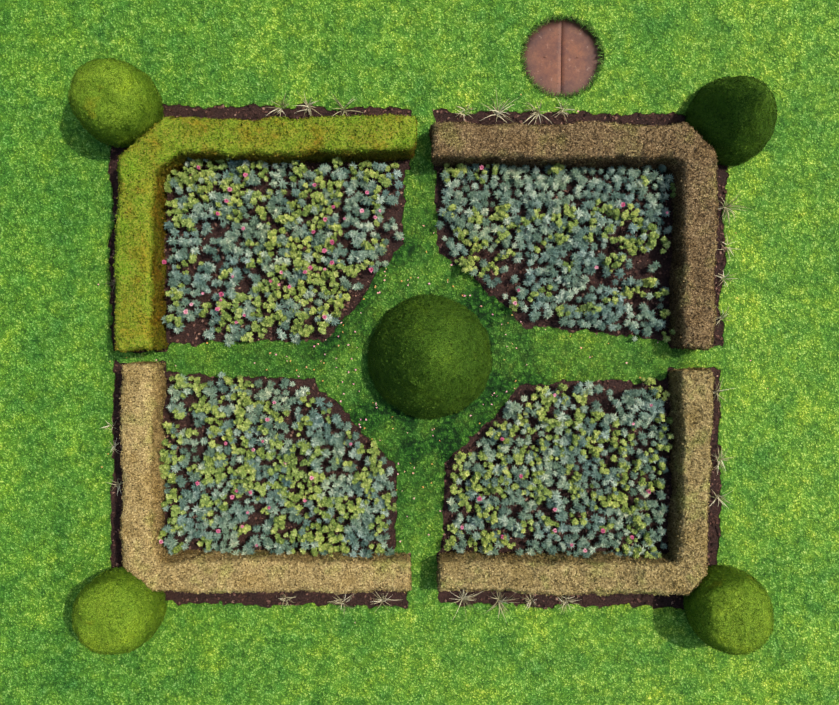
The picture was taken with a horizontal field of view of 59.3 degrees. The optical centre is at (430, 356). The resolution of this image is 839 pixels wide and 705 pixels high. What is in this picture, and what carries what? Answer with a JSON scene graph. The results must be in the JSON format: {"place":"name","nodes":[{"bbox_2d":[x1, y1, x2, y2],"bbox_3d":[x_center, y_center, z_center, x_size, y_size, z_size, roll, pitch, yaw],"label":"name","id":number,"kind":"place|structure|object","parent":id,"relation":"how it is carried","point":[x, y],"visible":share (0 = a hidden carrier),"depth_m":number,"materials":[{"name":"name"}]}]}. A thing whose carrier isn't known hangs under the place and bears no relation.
{"place":"outdoors","nodes":[
{"label":"outdoors","id":0,"kind":"place"},
{"bbox_2d":[0,0,838,704],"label":"lawn","id":1,"kind":"structure","parent":0,"point":[776,438],"depth_m":8.97,"materials":[{"name":"plant"}]},
{"bbox_2d":[67,58,163,147],"bbox_3d":[-3.675,-2.965,8.582,1.004,0.853,0.979,1,90,0],"label":"topiary","id":2,"kind":"object","parent":1,"relation":"on","point":[114,102],"visible":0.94,"depth_m":8.27,"materials":[{"name":"green plant"}]},
{"bbox_2d":[71,566,166,655],"bbox_3d":[-3.648,2.969,8.585,1.004,0.848,0.975,1,90,0],"label":"topiary","id":3,"kind":"object","parent":1,"relation":"on","point":[120,610],"visible":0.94,"depth_m":8.27,"materials":[{"name":"green plant"}]},
{"bbox_2d":[113,113,417,352],"bbox_3d":[-2.392,-2.049,8.745,4.462,0.534,2.121,-38,90,0],"label":"hedge","id":4,"kind":"object","parent":1,"relation":"on","point":[153,157],"visible":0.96,"depth_m":8.55,"materials":[{"name":"green plant"}]},
{"bbox_2d":[119,361,411,594],"bbox_3d":[-1.931,1.445,8.775,3.478,0.476,2.764,1,90,0],"label":"hedge","id":5,"kind":"object","parent":1,"relation":"on","point":[150,562],"visible":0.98,"depth_m":8.61,"materials":[{"name":"beige plant"}]},
{"bbox_2d":[157,157,676,558],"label":"succulents","id":6,"kind":"object","parent":1,"relation":"on","point":[242,471],"visible":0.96,"depth_m":8.83,"materials":[{"name":"green plant"}]},
{"bbox_2d":[159,165,667,551],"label":"flowers","id":7,"kind":"object","parent":6,"relation":"attached to","point":[221,294],"visible":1,"depth_m":8.75,"materials":[{"name":"pink plant"}]},
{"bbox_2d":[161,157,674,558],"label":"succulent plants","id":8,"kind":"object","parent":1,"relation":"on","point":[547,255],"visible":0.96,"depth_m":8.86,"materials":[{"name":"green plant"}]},
{"bbox_2d":[108,103,727,608],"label":"bed leaf litter","id":9,"kind":"object","parent":1,"relation":"on","point":[304,409],"visible":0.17,"depth_m":8.97,"materials":[{"name":"brown soil"}]},
{"bbox_2d":[102,90,750,622],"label":"dry grass tufts","id":10,"kind":"object","parent":1,"relation":"on","point":[720,318],"visible":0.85,"depth_m":8.94,"materials":[{"name":"beige plant"}]},
{"bbox_2d":[367,294,492,419],"bbox_3d":[-0.003,0.004,8.486,1.536,1.047,1.531,1,90,0],"label":"topiary","id":11,"kind":"object","parent":1,"relation":"on","point":[430,357],"visible":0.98,"depth_m":8.48,"materials":[{"name":"green plant"}]},
{"bbox_2d":[98,94,767,622],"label":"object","id":12,"kind":"object","parent":1,"relation":"on","point":[348,372],"visible":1,"depth_m":8.93,"materials":[{"name":"green plant"}]},
{"bbox_2d":[522,20,600,97],"bbox_3d":[1.609,-3.649,9.046,0.970,0.027,0.970,1,90,0],"label":"steel cover","id":13,"kind":"object","parent":1,"relation":"on","point":[569,64],"visible":0.88,"depth_m":9.04,"materials":[{"name":"brown metal"}]},
{"bbox_2d":[518,11,606,99],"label":"grass","id":14,"kind":"structure","parent":1,"relation":"on","point":[523,59],"depth_m":8.96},
{"bbox_2d":[428,120,718,350],"bbox_3d":[2.135,-2.049,8.748,4.257,0.530,2.134,37,90,0],"label":"hedge","id":15,"kind":"object","parent":1,"relation":"on","point":[684,153],"visible":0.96,"depth_m":8.55,"materials":[{"name":"brown plant"}]},
{"bbox_2d":[436,367,714,596],"bbox_3d":[1.708,1.462,8.772,3.253,0.476,2.722,1,90,0],"label":"hedge","id":16,"kind":"object","parent":1,"relation":"on","point":[680,567],"visible":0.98,"depth_m":8.60,"materials":[{"name":"beige plant"}]},
{"bbox_2d":[683,565,774,655],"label":"topiary","id":17,"kind":"object","parent":1,"relation":"on","point":[729,609],"visible":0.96,"depth_m":8.30,"materials":[{"name":"green plant"}]},
{"bbox_2d":[685,75,777,165],"bbox_3d":[3.604,-2.835,8.442,1.054,1.133,1.067,1,90,0],"label":"topiary","id":18,"kind":"object","parent":1,"relation":"on","point":[731,120],"visible":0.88,"depth_m":8.41,"materials":[{"name":"green plant"}]}
]}

